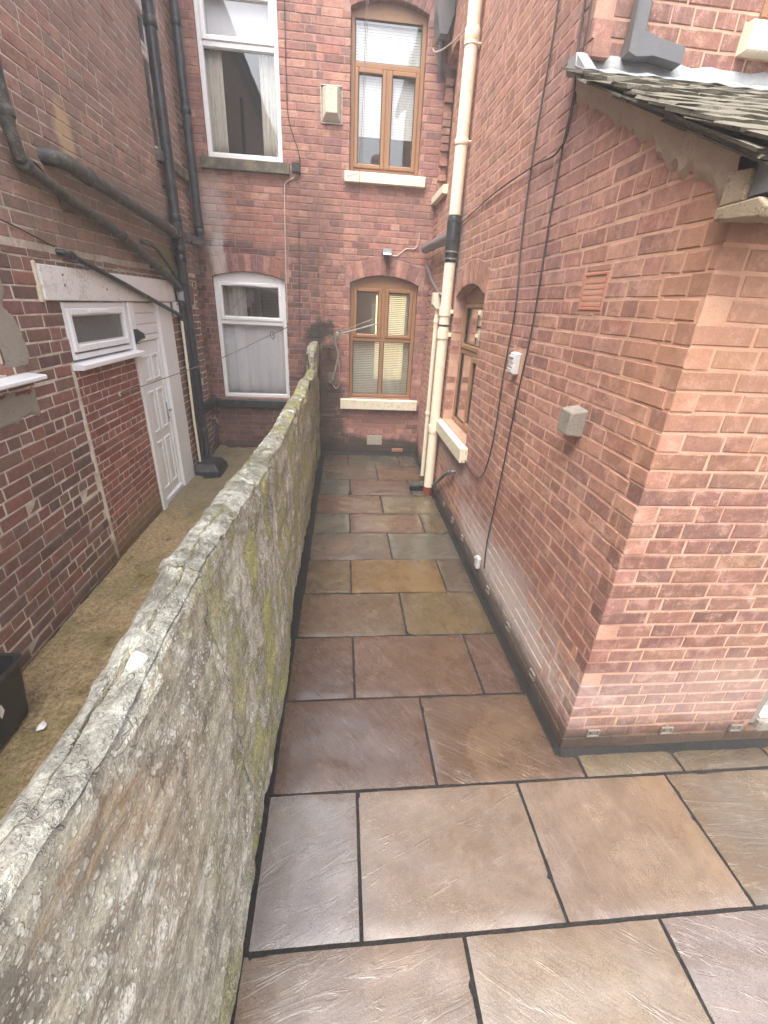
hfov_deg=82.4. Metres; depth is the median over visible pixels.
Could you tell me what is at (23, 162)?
waste pipe
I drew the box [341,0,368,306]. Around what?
cable
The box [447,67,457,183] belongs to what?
window
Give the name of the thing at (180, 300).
downpipe
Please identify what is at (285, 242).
cable
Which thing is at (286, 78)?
cable
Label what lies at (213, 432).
garden tap
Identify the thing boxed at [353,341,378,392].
venetian blind
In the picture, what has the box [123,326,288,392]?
washing line
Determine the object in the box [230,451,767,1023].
paving
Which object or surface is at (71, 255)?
overflow pipe
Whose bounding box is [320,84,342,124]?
vent cowl
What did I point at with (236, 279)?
window
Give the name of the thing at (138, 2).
window
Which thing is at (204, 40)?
window
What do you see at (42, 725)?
paper scrap
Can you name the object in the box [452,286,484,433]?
window
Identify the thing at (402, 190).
terraced house
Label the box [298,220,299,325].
cable
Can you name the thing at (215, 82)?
curtain
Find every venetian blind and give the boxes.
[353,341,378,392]
[356,20,421,66]
[358,74,381,138]
[382,343,408,393]
[388,294,408,334]
[391,78,414,141]
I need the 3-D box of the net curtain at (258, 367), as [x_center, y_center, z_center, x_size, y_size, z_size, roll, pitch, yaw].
[-1.943,-2.324,6.679,0.910,1.030,0.031,0,25,-6]
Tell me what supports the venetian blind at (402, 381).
attached to the terraced house at (402, 190)
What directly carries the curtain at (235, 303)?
hanging from the terraced house at (97, 473)
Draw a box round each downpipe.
[176,291,204,460]
[621,0,685,70]
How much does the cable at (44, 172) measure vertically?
0.186 m
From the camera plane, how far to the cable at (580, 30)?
2.73 m
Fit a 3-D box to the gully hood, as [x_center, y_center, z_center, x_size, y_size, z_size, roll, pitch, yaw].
[-2.358,-0.651,5.993,0.328,0.250,0.486,0,25,-6]
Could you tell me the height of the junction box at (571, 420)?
0.157 m
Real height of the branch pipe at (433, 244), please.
0.165 m
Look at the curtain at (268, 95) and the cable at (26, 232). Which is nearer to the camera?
the cable at (26, 232)
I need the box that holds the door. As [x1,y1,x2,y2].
[140,339,178,494]
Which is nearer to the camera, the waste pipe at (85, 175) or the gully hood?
the waste pipe at (85, 175)
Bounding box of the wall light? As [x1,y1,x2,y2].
[133,329,144,343]
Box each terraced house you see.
[0,0,321,671]
[316,0,767,599]
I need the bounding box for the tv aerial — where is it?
[329,319,377,388]
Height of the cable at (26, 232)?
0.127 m
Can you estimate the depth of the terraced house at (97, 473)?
3.84 m
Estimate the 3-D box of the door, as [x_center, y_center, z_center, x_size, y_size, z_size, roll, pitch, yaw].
[-2.440,-0.986,4.788,0.121,1.642,0.531,0,25,-6]
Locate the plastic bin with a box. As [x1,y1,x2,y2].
[0,653,28,748]
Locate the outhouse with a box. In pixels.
[485,52,767,747]
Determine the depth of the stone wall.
0.96 m
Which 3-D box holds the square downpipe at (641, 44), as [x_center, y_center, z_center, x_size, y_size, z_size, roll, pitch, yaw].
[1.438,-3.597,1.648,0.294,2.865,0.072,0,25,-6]
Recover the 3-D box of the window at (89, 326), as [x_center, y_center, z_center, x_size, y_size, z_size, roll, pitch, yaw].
[-2.305,-1.487,3.555,0.091,0.387,0.994,0,25,-6]
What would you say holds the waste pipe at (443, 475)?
attached to the terraced house at (402, 190)
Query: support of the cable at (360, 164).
attached to the terraced house at (402, 190)
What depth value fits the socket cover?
3.91 m
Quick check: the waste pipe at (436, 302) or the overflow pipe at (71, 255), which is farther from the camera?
the waste pipe at (436, 302)
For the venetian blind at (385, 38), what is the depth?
5.30 m
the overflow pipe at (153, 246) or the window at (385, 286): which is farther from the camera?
the window at (385, 286)
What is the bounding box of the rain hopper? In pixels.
[433,0,455,81]
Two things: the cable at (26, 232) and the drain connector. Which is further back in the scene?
the drain connector
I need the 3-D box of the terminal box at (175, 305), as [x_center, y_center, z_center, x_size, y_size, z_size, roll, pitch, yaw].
[-2.406,-2.347,5.079,0.048,0.150,0.095,0,25,-6]
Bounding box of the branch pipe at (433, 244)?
[421,233,445,253]
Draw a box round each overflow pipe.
[55,248,182,319]
[139,239,178,281]
[180,321,200,461]
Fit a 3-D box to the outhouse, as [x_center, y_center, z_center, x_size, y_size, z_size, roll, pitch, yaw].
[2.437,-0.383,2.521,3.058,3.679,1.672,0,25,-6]
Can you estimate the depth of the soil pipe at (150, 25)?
4.72 m
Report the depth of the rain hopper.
4.93 m
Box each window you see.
[60,302,132,360]
[135,0,160,148]
[193,0,282,161]
[213,272,289,397]
[349,3,427,175]
[349,276,416,397]
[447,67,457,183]
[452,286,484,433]
[759,0,767,19]
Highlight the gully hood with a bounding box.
[195,452,227,478]
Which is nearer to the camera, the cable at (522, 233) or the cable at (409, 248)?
the cable at (522, 233)
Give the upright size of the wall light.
0.130 m
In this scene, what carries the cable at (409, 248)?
attached to the terraced house at (402, 190)
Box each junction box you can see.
[292,162,299,173]
[557,405,587,436]
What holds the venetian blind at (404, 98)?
attached to the terraced house at (402, 190)
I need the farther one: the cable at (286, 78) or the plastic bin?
the cable at (286, 78)
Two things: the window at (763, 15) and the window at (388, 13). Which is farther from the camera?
the window at (388, 13)
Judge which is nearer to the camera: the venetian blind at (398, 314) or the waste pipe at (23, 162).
the waste pipe at (23, 162)
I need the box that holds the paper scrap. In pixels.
[36,720,46,730]
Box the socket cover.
[474,555,480,568]
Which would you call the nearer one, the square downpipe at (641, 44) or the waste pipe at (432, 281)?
the square downpipe at (641, 44)
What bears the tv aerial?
attached to the terraced house at (402, 190)
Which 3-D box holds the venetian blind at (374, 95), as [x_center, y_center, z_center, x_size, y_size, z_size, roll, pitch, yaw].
[-0.179,-5.133,5.527,0.400,0.664,0.036,0,25,-6]
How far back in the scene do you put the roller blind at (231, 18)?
5.08 m
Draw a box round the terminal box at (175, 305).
[172,302,178,315]
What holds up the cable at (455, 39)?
attached to the rain hopper
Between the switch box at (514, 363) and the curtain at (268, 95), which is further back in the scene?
the curtain at (268, 95)
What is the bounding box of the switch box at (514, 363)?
[507,352,521,374]
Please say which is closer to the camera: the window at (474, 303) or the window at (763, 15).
the window at (763, 15)
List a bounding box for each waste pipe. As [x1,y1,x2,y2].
[0,58,182,291]
[36,146,177,237]
[168,0,204,246]
[420,292,441,475]
[426,264,440,297]
[431,470,454,486]
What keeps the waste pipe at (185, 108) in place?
attached to the terraced house at (97, 473)
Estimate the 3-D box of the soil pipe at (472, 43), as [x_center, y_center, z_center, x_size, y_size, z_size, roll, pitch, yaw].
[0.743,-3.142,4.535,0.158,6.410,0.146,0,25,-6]
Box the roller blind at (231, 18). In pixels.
[204,0,272,55]
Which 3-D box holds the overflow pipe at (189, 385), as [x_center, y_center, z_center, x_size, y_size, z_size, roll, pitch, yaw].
[-2.435,-1.423,5.557,0.032,1.831,0.072,0,25,-6]
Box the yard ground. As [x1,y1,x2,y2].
[0,445,256,819]
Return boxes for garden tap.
[211,415,217,452]
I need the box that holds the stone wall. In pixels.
[0,341,320,1023]
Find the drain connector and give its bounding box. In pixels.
[409,483,423,488]
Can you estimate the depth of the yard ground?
3.00 m
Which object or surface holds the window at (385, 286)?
in the terraced house at (402, 190)
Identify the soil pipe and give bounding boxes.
[141,0,209,453]
[423,0,481,494]
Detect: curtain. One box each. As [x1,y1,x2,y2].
[204,50,228,152]
[222,286,247,315]
[223,324,285,393]
[259,55,277,156]
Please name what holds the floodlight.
attached to the terraced house at (402, 190)
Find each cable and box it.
[0,219,54,246]
[32,160,60,202]
[284,0,299,161]
[284,174,294,322]
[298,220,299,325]
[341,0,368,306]
[349,0,366,357]
[392,233,419,256]
[432,27,465,52]
[461,0,592,223]
[465,0,559,477]
[483,0,585,568]
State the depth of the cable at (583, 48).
2.42 m
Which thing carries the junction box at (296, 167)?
attached to the terraced house at (97, 473)
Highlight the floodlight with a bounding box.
[382,248,391,258]

